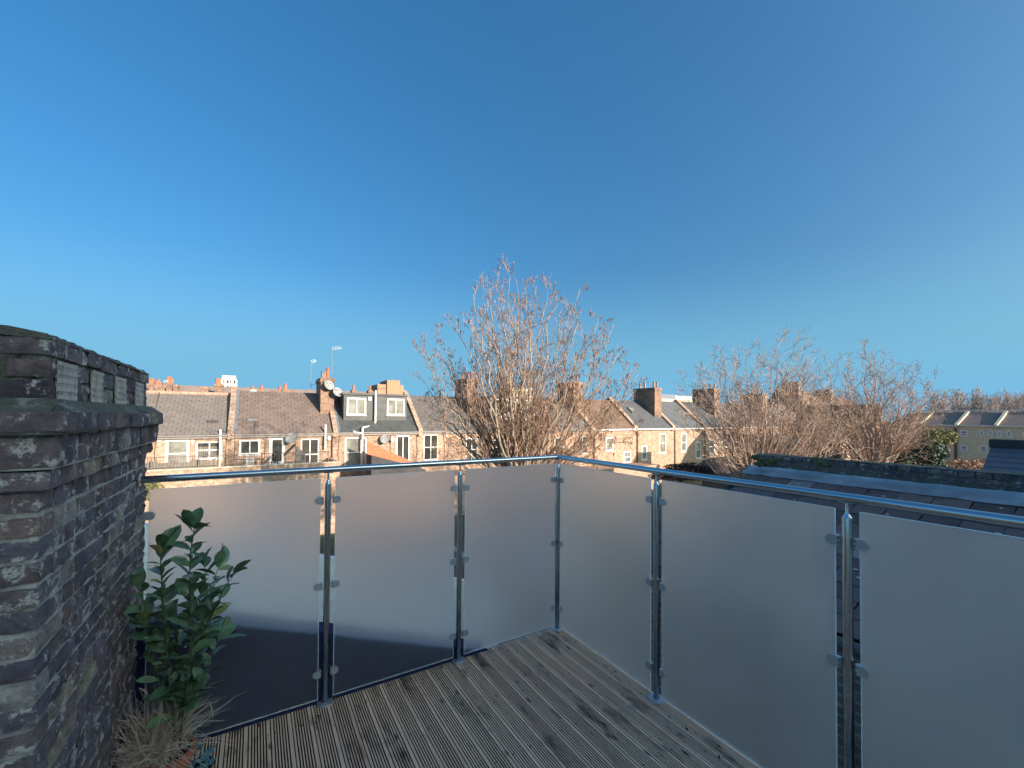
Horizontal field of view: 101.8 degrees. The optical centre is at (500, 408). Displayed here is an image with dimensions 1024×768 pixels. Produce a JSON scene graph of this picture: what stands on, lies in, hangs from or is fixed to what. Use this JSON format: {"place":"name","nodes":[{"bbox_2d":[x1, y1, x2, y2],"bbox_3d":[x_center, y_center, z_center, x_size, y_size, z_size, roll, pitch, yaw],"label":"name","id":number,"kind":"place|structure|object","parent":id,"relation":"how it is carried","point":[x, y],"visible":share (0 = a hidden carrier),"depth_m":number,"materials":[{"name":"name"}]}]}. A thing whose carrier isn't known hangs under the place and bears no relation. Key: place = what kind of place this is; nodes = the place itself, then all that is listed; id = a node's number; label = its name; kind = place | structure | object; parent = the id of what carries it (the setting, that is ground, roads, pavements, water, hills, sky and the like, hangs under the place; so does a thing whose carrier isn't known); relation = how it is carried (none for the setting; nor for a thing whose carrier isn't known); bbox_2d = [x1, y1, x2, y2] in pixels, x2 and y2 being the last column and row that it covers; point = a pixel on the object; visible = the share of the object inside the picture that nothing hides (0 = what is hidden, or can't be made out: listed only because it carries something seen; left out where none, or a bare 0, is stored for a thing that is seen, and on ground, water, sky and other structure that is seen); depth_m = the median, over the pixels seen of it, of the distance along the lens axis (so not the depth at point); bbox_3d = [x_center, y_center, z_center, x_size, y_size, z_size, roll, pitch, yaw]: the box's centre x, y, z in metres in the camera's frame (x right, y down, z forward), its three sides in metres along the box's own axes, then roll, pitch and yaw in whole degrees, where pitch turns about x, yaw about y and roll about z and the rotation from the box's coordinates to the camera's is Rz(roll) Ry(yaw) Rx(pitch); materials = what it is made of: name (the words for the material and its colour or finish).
{"place":"outdoors","nodes":[
{"label":"outdoors","id":0,"kind":"place"},
{"bbox_2d":[145,390,230,467],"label":"terraced house","id":1,"kind":"structure","parent":0,"point":[195,424],"depth_m":29.08,"materials":[{"name":"tile"}]},
{"bbox_2d":[165,439,189,467],"bbox_3d":[-21.641,3.045,27.875,1.400,2.000,0.160,1,-1,-30],"label":"window","id":2,"kind":"structure","parent":1,"relation":"in","point":[174,448],"depth_m":27.91,"materials":[{"name":"white paint"}]},
{"bbox_2d":[196,441,222,459],"bbox_3d":[-20.123,2.902,28.769,1.620,1.240,0.160,1,-1,-30],"label":"window","id":3,"kind":"structure","parent":1,"relation":"in","point":[203,449],"depth_m":28.75,"materials":[{"name":"white paint"}]},
{"bbox_2d":[221,375,237,386],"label":"tower block","id":4,"kind":"structure","parent":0,"point":[228,381],"depth_m":209.89,"materials":[{"name":"white concrete"}]},
{"bbox_2d":[146,384,378,393],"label":"terraced house","id":5,"kind":"structure","parent":0,"point":[185,388],"depth_m":53.68,"materials":[{"name":"brick"}]},
{"bbox_2d":[148,378,154,390],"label":"chimney stack","id":6,"kind":"object","parent":5,"relation":"on","point":[151,384],"visible":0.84,"depth_m":46.69,"materials":[{"name":"brick"}]},
{"bbox_2d":[153,379,165,390],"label":"chimney stack","id":7,"kind":"object","parent":5,"relation":"on","point":[158,386],"visible":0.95,"depth_m":47.09,"materials":[{"name":"brick"}]},
{"bbox_2d":[165,377,173,390],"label":"chimney stack","id":8,"kind":"object","parent":5,"relation":"on","point":[169,383],"visible":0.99,"depth_m":47.55,"materials":[{"name":"brick"}]},
{"bbox_2d":[172,384,179,390],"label":"chimney stack","id":9,"kind":"object","parent":5,"relation":"on","point":[175,387],"visible":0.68,"depth_m":47.72,"materials":[{"name":"brick"}]},
{"bbox_2d":[200,386,209,391],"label":"chimney stack","id":10,"kind":"object","parent":5,"relation":"on","point":[204,389],"visible":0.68,"depth_m":49.10,"materials":[{"name":"brick"}]},
{"bbox_2d":[214,378,223,392],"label":"chimney stack","id":11,"kind":"object","parent":5,"relation":"on","point":[218,385],"visible":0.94,"depth_m":49.90,"materials":[{"name":"brick"}]},
{"bbox_2d":[282,384,289,391],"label":"chimney stack","id":12,"kind":"object","parent":5,"relation":"on","point":[285,389],"visible":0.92,"depth_m":53.55,"materials":[{"name":"ceramic"}]},
{"bbox_2d":[350,385,356,392],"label":"chimney stack","id":13,"kind":"object","parent":5,"relation":"on","point":[353,390],"visible":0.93,"depth_m":57.98,"materials":[{"name":"ceramic"}]},
{"bbox_2d":[366,386,373,392],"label":"chimney stack","id":14,"kind":"object","parent":5,"relation":"on","point":[369,390],"visible":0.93,"depth_m":58.96,"materials":[{"name":"ceramic"}]},
{"bbox_2d":[330,390,419,476],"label":"terraced house","id":15,"kind":"structure","parent":0,"point":[359,421],"depth_m":34.92,"materials":[{"name":"brick"}]},
{"bbox_2d":[333,387,341,396],"bbox_3d":[-13.371,-1.371,34.209,0.602,0.760,0.714,0,-1,0],"label":"satellite dish","id":16,"kind":"object","parent":15,"relation":"attached to","point":[337,391],"visible":0.99,"depth_m":34.20,"materials":[{"name":"white metal"}]},
{"bbox_2d":[345,437,361,465],"bbox_3d":[-11.875,3.566,33.605,1.440,2.500,0.160,1,-1,-30],"label":"window","id":17,"kind":"structure","parent":15,"relation":"in","point":[352,444],"depth_m":33.64,"materials":[{"name":"white paint"}]},
{"bbox_2d":[380,435,388,442],"bbox_3d":[-9.600,2.516,34.441,0.592,0.702,0.555,0,-1,30],"label":"satellite dish","id":18,"kind":"object","parent":15,"relation":"attached to","point":[384,438],"visible":1,"depth_m":34.44,"materials":[{"name":"white metal"}]},
{"bbox_2d":[396,435,409,459],"bbox_3d":[-8.364,3.428,35.669,1.340,2.300,0.160,1,-1,-30],"label":"door","id":19,"kind":"structure","parent":15,"relation":"in","point":[402,441],"depth_m":35.75,"materials":[{"name":"white paint"}]},
{"bbox_2d":[371,380,405,393],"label":"red brick building","id":20,"kind":"structure","parent":0,"point":[389,387],"depth_m":120.84,"materials":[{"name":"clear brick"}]},
{"bbox_2d":[403,372,484,471],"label":"terraced house","id":21,"kind":"structure","parent":0,"point":[428,437],"depth_m":38.20,"materials":[{"name":"brick"}]},
{"bbox_2d":[423,434,437,460],"bbox_3d":[-6.187,3.456,36.948,1.450,2.320,0.160,1,-1,-30],"label":"window","id":22,"kind":"structure","parent":21,"relation":"in","point":[429,440],"depth_m":36.95,"materials":[{"name":"white paint"}]},
{"bbox_2d":[466,438,477,458],"bbox_3d":[-2.697,3.863,38.992,1.350,2.230,0.160,1,-1,-30],"label":"window","id":23,"kind":"structure","parent":21,"relation":"in","point":[474,444],"depth_m":39.08,"materials":[{"name":"white paint"}]},
{"bbox_2d":[454,469,464,515],"bbox_3d":[-5.848,7.175,35.025,14.400,3.300,3.490,1,-1,-30],"label":"extension","id":24,"kind":"object","parent":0,"point":[463,494],"depth_m":34.59,"materials":[{"name":"brick"}]},
{"bbox_2d":[367,442,411,462],"bbox_3d":[-8.587,4.124,33.203,4.111,3.092,0.050,1,-1,-30],"label":"orange fence","id":25,"kind":"object","parent":24,"relation":"on","point":[385,454],"visible":0.5,"depth_m":32.84,"materials":[{"name":"brown wood"}]},
{"bbox_2d":[366,454,425,474],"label":"shed roof","id":26,"kind":"structure","parent":24,"relation":"on","point":[371,459],"depth_m":31.27,"materials":[{"name":"fabric"}]},
{"bbox_2d":[454,546,550,641],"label":"garden wall","id":27,"kind":"structure","parent":0,"point":[455,566],"depth_m":19.00,"materials":[{"name":"brick"}]},
{"bbox_2d":[476,396,541,466],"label":"terraced house","id":28,"kind":"structure","parent":0,"point":[500,425],"depth_m":41.55,"materials":[{"name":"brick"}]},
{"bbox_2d":[0,0,1023,421],"label":"sky","id":29,"kind":"structure","parent":0,"point":[193,192],"materials":[{"name":"blue"}]},
{"bbox_2d":[535,377,590,465],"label":"terraced house","id":30,"kind":"structure","parent":0,"point":[579,422],"depth_m":46.10,"materials":[{"name":"brick"}]},
{"bbox_2d":[579,399,634,464],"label":"terraced house","id":31,"kind":"structure","parent":0,"point":[624,453],"depth_m":48.81,"materials":[{"name":"brick"}]},
{"bbox_2d":[606,437,613,451],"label":"window","id":32,"kind":"structure","parent":31,"relation":"in","point":[611,449],"depth_m":48.02,"materials":[{"name":"white paint"}]},
{"bbox_2d":[624,451,630,462],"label":"window","id":33,"kind":"structure","parent":31,"relation":"in","point":[627,454],"depth_m":49.48,"materials":[{"name":"white paint"}]},
{"bbox_2d":[320,422,894,643],"bbox_3d":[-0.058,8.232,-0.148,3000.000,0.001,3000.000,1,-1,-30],"label":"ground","id":34,"kind":"structure","parent":0,"point":[695,482],"depth_m":30.80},
{"bbox_2d":[144,482,164,522],"bbox_3d":[-20.399,6.214,23.909,1.635,4.618,1.408,0,-1,22],"label":"shrub","id":35,"kind":"object","parent":34,"relation":"on","point":[148,486],"visible":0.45,"depth_m":23.70,"materials":[{"name":"yellow plant"}]},
{"bbox_2d":[145,458,340,534],"bbox_3d":[-18.378,6.109,27.360,14.200,4.980,4.040,1,-1,-30],"label":"extension","id":36,"kind":"object","parent":34,"relation":"on","point":[322,476],"visible":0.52,"depth_m":26.81,"materials":[{"name":"brick"}]},
{"bbox_2d":[145,458,215,469],"bbox_3d":[-19.507,3.511,24.813,4.195,1.007,0.030,1,-1,-30],"label":"reed screen","id":37,"kind":"object","parent":36,"relation":"on","point":[172,464],"visible":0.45,"depth_m":24.91,"materials":[{"name":"grey wood"}]},
{"bbox_2d":[147,451,328,469],"bbox_3d":[-17.759,3.231,25.617,13.436,0.719,0.060,1,-1,-30],"label":"metal railing","id":38,"kind":"object","parent":36,"relation":"on","point":[241,459],"visible":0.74,"depth_m":26.32,"materials":[{"name":"white metal"}]},
{"bbox_2d":[234,458,263,465],"bbox_3d":[-16.685,3.724,27.610,1.700,0.740,0.800,1,-1,-30],"label":"garden table","id":39,"kind":"object","parent":36,"relation":"on","point":[247,459],"visible":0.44,"depth_m":27.41,"materials":[{"name":"brown wood"}]},
{"bbox_2d":[246,457,253,464],"bbox_3d":[-16.377,3.628,27.190,0.440,0.920,0.440,1,-1,-34],"label":"garden chair","id":40,"kind":"object","parent":36,"relation":"on","point":[250,461],"visible":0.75,"depth_m":27.07,"materials":[{"name":"white paint"}]},
{"bbox_2d":[284,444,305,462],"bbox_3d":[-14.374,3.312,29.148,1.402,1.652,1.100,1,-1,-30],"label":"timber lean to","id":41,"kind":"object","parent":36,"relation":"on","point":[298,456],"visible":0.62,"depth_m":28.85,"materials":[{"name":"brown wood"}]},
{"bbox_2d":[227,368,334,465],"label":"terraced house","id":42,"kind":"structure","parent":34,"relation":"on","point":[261,422],"depth_m":32.04,"materials":[{"name":"brick"}]},
{"bbox_2d":[238,440,260,455],"bbox_3d":[-18.061,2.803,29.981,1.400,1.130,0.160,1,-1,-30],"label":"window","id":43,"kind":"structure","parent":42,"relation":"in","point":[245,446],"depth_m":29.99,"materials":[{"name":"white paint"}]},
{"bbox_2d":[269,437,284,463],"bbox_3d":[-16.563,3.144,30.857,1.120,2.060,0.160,1,-1,-30],"label":"door","id":44,"kind":"structure","parent":42,"relation":"in","point":[276,444],"depth_m":30.90,"materials":[{"name":"white paint"}]},
{"bbox_2d":[285,433,295,442],"bbox_3d":[-15.572,2.180,30.896,0.689,0.791,0.579,0,-1,40],"label":"satellite dish","id":45,"kind":"object","parent":42,"relation":"attached to","point":[290,438],"visible":1,"depth_m":30.92,"materials":[{"name":"grey metal"}]},
{"bbox_2d":[301,439,318,461],"bbox_3d":[-14.647,3.543,31.977,1.370,2.450,0.160,1,-1,-30],"label":"window","id":46,"kind":"structure","parent":42,"relation":"in","point":[307,445],"depth_m":32.06,"materials":[{"name":"white paint"}]},
{"bbox_2d":[324,380,333,389],"bbox_3d":[-13.976,-1.925,33.974,0.595,0.789,0.680,0,-1,-3],"label":"satellite dish","id":47,"kind":"object","parent":42,"relation":"attached to","point":[329,384],"visible":1,"depth_m":33.98,"materials":[{"name":"white metal"}]},
{"bbox_2d":[142,523,497,647],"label":"white wall","id":48,"kind":"structure","parent":34,"relation":"on","point":[145,560],"depth_m":8.38,"materials":[{"name":"paint"}]},
{"bbox_2d":[409,253,647,479],"bbox_3d":[1.373,1.038,17.281,10.321,15.046,5.610,1,-1,-10],"label":"bare tree","id":49,"kind":"object","parent":34,"relation":"on","point":[514,437],"visible":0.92,"depth_m":16.80,"materials":[{"name":"brown plant"}]},
{"bbox_2d":[555,462,659,501],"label":"extension","id":50,"kind":"object","parent":34,"relation":"on","point":[626,471],"visible":0.21,"depth_m":45.68,"materials":[{"name":"brick"}]},
{"bbox_2d":[647,462,711,482],"bbox_3d":[11.426,6.069,25.976,5.821,5.427,2.731,1,-1,-30],"label":"shrub","id":51,"kind":"object","parent":34,"relation":"on","point":[693,468],"visible":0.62,"depth_m":25.21,"materials":[{"name":"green plant"}]},
{"bbox_2d":[702,453,775,488],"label":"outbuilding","id":52,"kind":"structure","parent":34,"relation":"on","point":[717,471],"depth_m":25.84,"materials":[{"name":"brick"}]},
{"bbox_2d":[672,323,845,477],"bbox_3d":[14.676,1.756,23.735,9.484,14.031,6.314,0,-1,16],"label":"bare tree","id":53,"kind":"object","parent":34,"relation":"on","point":[742,462],"visible":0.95,"depth_m":23.34,"materials":[{"name":"brown plant"}]},
{"bbox_2d":[746,434,800,455],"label":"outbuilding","id":54,"kind":"structure","parent":34,"relation":"on","point":[773,442],"depth_m":32.40,"materials":[{"name":"brick"}]},
{"bbox_2d":[782,441,846,458],"bbox_3d":[22.449,5.626,30.245,4.768,6.622,3.244,0,-1,5],"label":"shrub","id":55,"kind":"object","parent":34,"relation":"on","point":[835,455],"visible":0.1,"depth_m":29.42,"materials":[{"name":"brown plant"}]},
{"bbox_2d":[776,367,881,458],"bbox_3d":[19.079,3.083,25.044,6.960,11.482,4.303,0,-1,-5],"label":"bare tree","id":56,"kind":"object","parent":34,"relation":"on","point":[824,437],"visible":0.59,"depth_m":24.67,"materials":[{"name":"brown plant"}]},
{"bbox_2d":[651,453,1023,767],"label":"slate roofed wing","id":57,"kind":"structure","parent":34,"relation":"on","point":[1001,492],"depth_m":4.20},
{"bbox_2d":[808,337,950,464],"bbox_3d":[24.162,2.204,26.913,9.645,13.387,6.373,0,-1,13],"label":"bare tree","id":58,"kind":"object","parent":34,"relation":"on","point":[878,454],"visible":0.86,"depth_m":26.25,"materials":[{"name":"brown plant"}]},
{"bbox_2d":[869,453,916,464],"bbox_3d":[31.328,6.255,33.074,4.011,5.588,3.012,1,-1,-30],"label":"shrub","id":59,"kind":"object","parent":34,"relation":"on","point":[908,459],"visible":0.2,"depth_m":32.18,"materials":[{"name":"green plant"}]},
{"bbox_2d":[900,441,949,466],"bbox_3d":[34.412,5.807,33.976,3.131,6.561,4.945,-1,-1,44],"label":"shrub","id":60,"kind":"object","parent":34,"relation":"on","point":[936,458],"visible":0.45,"depth_m":32.86,"materials":[{"name":"green plant"}]},
{"bbox_2d":[905,428,960,446],"bbox_3d":[41.303,5.485,39.931,4.256,7.515,3.581,1,-1,-30],"label":"shrub","id":61,"kind":"object","parent":34,"relation":"on","point":[947,436],"visible":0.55,"depth_m":39.02,"materials":[{"name":"green plant"}]},
{"bbox_2d":[924,389,952,412],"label":"bare tree","id":62,"kind":"object","parent":34,"relation":"on","point":[943,402],"visible":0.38,"depth_m":128.04,"materials":[{"name":"brown plant"}]},
{"bbox_2d":[940,388,975,411],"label":"bare tree","id":63,"kind":"object","parent":34,"relation":"on","point":[957,403],"visible":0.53,"depth_m":137.36,"materials":[{"name":"brown plant"}]},
{"bbox_2d":[896,410,1023,463],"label":"block of flats","id":64,"kind":"structure","parent":34,"relation":"on","point":[976,431],"depth_m":67.79,"materials":[{"name":"beige brick"}]},
{"bbox_2d":[960,430,967,435],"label":"window","id":65,"kind":"structure","parent":64,"relation":"in","point":[962,432],"depth_m":68.12,"materials":[{"name":"white glass"}]},
{"bbox_2d":[960,445,967,450],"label":"window","id":66,"kind":"structure","parent":64,"relation":"in","point":[962,447],"depth_m":68.10,"materials":[{"name":"white paint"}]},
{"bbox_2d":[979,430,983,435],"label":"window","id":67,"kind":"structure","parent":64,"relation":"in","point":[981,432],"depth_m":66.47,"materials":[{"name":"white glass"}]},
{"bbox_2d":[979,446,987,451],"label":"window","id":68,"kind":"structure","parent":64,"relation":"in","point":[982,448],"depth_m":66.26,"materials":[{"name":"white paint"}]},
{"bbox_2d":[988,430,992,435],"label":"window","id":69,"kind":"structure","parent":64,"relation":"in","point":[990,432],"depth_m":65.66,"materials":[{"name":"white glass"}]},
{"bbox_2d":[997,431,1001,436],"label":"window","id":70,"kind":"structure","parent":64,"relation":"in","point":[999,433],"depth_m":64.87,"materials":[{"name":"white glass"}]},
{"bbox_2d":[1006,431,1011,436],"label":"window","id":71,"kind":"structure","parent":64,"relation":"in","point":[1008,433],"depth_m":64.06,"materials":[{"name":"white glass"}]},
{"bbox_2d":[945,458,984,469],"bbox_3d":[43.916,6.914,38.677,5.915,4.649,3.782,0,-1,1],"label":"shrub","id":72,"kind":"object","parent":34,"relation":"on","point":[963,464],"visible":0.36,"depth_m":38.27,"materials":[{"name":"brown plant"}]},
{"bbox_2d":[964,386,988,411],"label":"bare tree","id":73,"kind":"object","parent":34,"relation":"on","point":[976,401],"visible":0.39,"depth_m":145.26,"materials":[{"name":"brown plant"}]},
{"bbox_2d":[974,393,1006,411],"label":"bare tree","id":74,"kind":"object","parent":34,"relation":"on","point":[994,403],"visible":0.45,"depth_m":128.74,"materials":[{"name":"brown plant"}]},
{"bbox_2d":[982,439,1023,472],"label":"slate roof","id":75,"kind":"structure","parent":34,"relation":"on","point":[1005,455],"depth_m":7.56,"materials":[{"name":"stone"}]},
{"bbox_2d":[993,386,1023,411],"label":"bare tree","id":76,"kind":"object","parent":34,"relation":"on","point":[1007,398],"visible":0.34,"depth_m":136.17,"materials":[{"name":"brown plant"}]},
{"bbox_2d":[1006,390,1023,411],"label":"bare tree","id":77,"kind":"object","parent":34,"relation":"on","point":[1018,401],"visible":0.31,"depth_m":144.06,"materials":[{"name":"brown plant"}]},
{"bbox_3d":[19.782,2.046,4.073,41.700,12.800,19.433,1,-1,-30],"label":"house","id":78,"kind":"object","parent":34,"relation":"on","visible":0},
{"bbox_2d":[192,628,759,767],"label":"deck","id":79,"kind":"structure","parent":78,"relation":"on","point":[549,698],"depth_m":2.74,"materials":[{"name":"brown wood"}]},
{"bbox_2d":[0,325,162,767],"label":"brick wall","id":80,"kind":"structure","parent":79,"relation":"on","point":[79,428],"depth_m":1.50,"materials":[{"name":"brick"}]},
{"bbox_2d":[111,678,244,767],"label":"dry grass plant","id":81,"kind":"object","parent":79,"relation":"on","point":[151,747],"visible":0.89,"depth_m":2.19,"materials":[{"name":"plant"}]},
{"bbox_2d":[123,507,251,767],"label":"laurel plant","id":82,"kind":"object","parent":79,"relation":"on","point":[193,678],"visible":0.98,"depth_m":2.22,"materials":[{"name":"green plant"}]},
{"bbox_2d":[188,733,215,767],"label":"succulent plant","id":83,"kind":"object","parent":79,"relation":"on","point":[207,760],"visible":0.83,"depth_m":2.33,"materials":[{"name":"plant"}]},
{"bbox_2d":[133,622,487,743],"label":"raking parapet","id":84,"kind":"structure","parent":79,"relation":"attached to","point":[140,647],"depth_m":2.94,"materials":[{"name":"paint"}]},
{"bbox_2d":[138,455,1023,767],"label":"balustrade","id":85,"kind":"object","parent":79,"relation":"on","point":[750,655],"visible":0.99,"depth_m":2.68,"materials":[{"name":"white glass"}]},
{"bbox_2d":[606,382,672,482],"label":"terraced house","id":86,"kind":"structure","parent":0,"point":[653,442],"depth_m":52.74,"materials":[{"name":"brick"}]},
{"bbox_2d":[641,446,646,460],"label":"window","id":87,"kind":"structure","parent":86,"relation":"in","point":[644,448],"depth_m":50.96,"materials":[{"name":"white paint"}]},
{"bbox_2d":[659,433,666,453],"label":"window","id":88,"kind":"structure","parent":86,"relation":"in","point":[662,436],"depth_m":52.66,"materials":[{"name":"white glass"}]},
{"bbox_2d":[662,394,691,401],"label":"flat roofed building","id":89,"kind":"structure","parent":0,"point":[668,397],"depth_m":233.56,"materials":[{"name":"beige stone"}]},
{"bbox_2d":[662,401,702,479],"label":"terraced house","id":90,"kind":"structure","parent":0,"point":[685,449],"depth_m":55.34,"materials":[{"name":"brick"}]},
{"bbox_2d":[681,433,686,452],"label":"window","id":91,"kind":"structure","parent":90,"relation":"in","point":[683,440],"depth_m":54.80,"materials":[{"name":"white glass"}]},
{"bbox_2d":[696,441,701,458],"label":"window","id":92,"kind":"structure","parent":90,"relation":"in","point":[698,455],"depth_m":56.35,"materials":[{"name":"white paint"}]},
{"bbox_2d":[673,384,731,457],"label":"terraced house","id":93,"kind":"structure","parent":0,"point":[688,408],"depth_m":60.06,"materials":[{"name":"brick"}]},
{"bbox_2d":[709,440,714,454],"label":"window","id":94,"kind":"structure","parent":93,"relation":"in","point":[710,446],"depth_m":57.79,"materials":[{"name":"white paint"}]},
{"bbox_2d":[720,403,753,455],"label":"terraced house","id":95,"kind":"structure","parent":0,"point":[733,425],"depth_m":62.77,"materials":[{"name":"brick"}]},
{"bbox_2d":[727,389,777,433],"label":"terraced house","id":96,"kind":"structure","parent":0,"point":[756,398],"depth_m":67.59,"materials":[{"name":"brick"}]},
{"bbox_2d":[767,404,785,430],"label":"terraced house","id":97,"kind":"structure","parent":0,"point":[776,415],"depth_m":70.34,"materials":[{"name":"brick"}]},
{"bbox_2d":[771,391,806,419],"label":"terraced house","id":98,"kind":"structure","parent":0,"point":[797,396],"depth_m":74.20,"materials":[{"name":"brick"}]},
{"bbox_2d":[767,382,818,404],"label":"house","id":99,"kind":"structure","parent":0,"point":[790,392],"depth_m":80.91,"materials":[{"name":"brick"}]},
{"bbox_2d":[779,420,849,459],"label":"house","id":100,"kind":"structure","parent":0,"point":[799,424],"depth_m":39.75,"materials":[{"name":"brick"}]},
{"bbox_2d":[814,390,852,404],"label":"house","id":101,"kind":"structure","parent":0,"point":[826,391],"depth_m":87.95,"materials":[{"name":"brick"}]},
{"bbox_2d":[798,404,883,459],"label":"house","id":102,"kind":"structure","parent":0,"point":[834,409],"depth_m":46.51,"materials":[{"name":"brick"}]}
]}

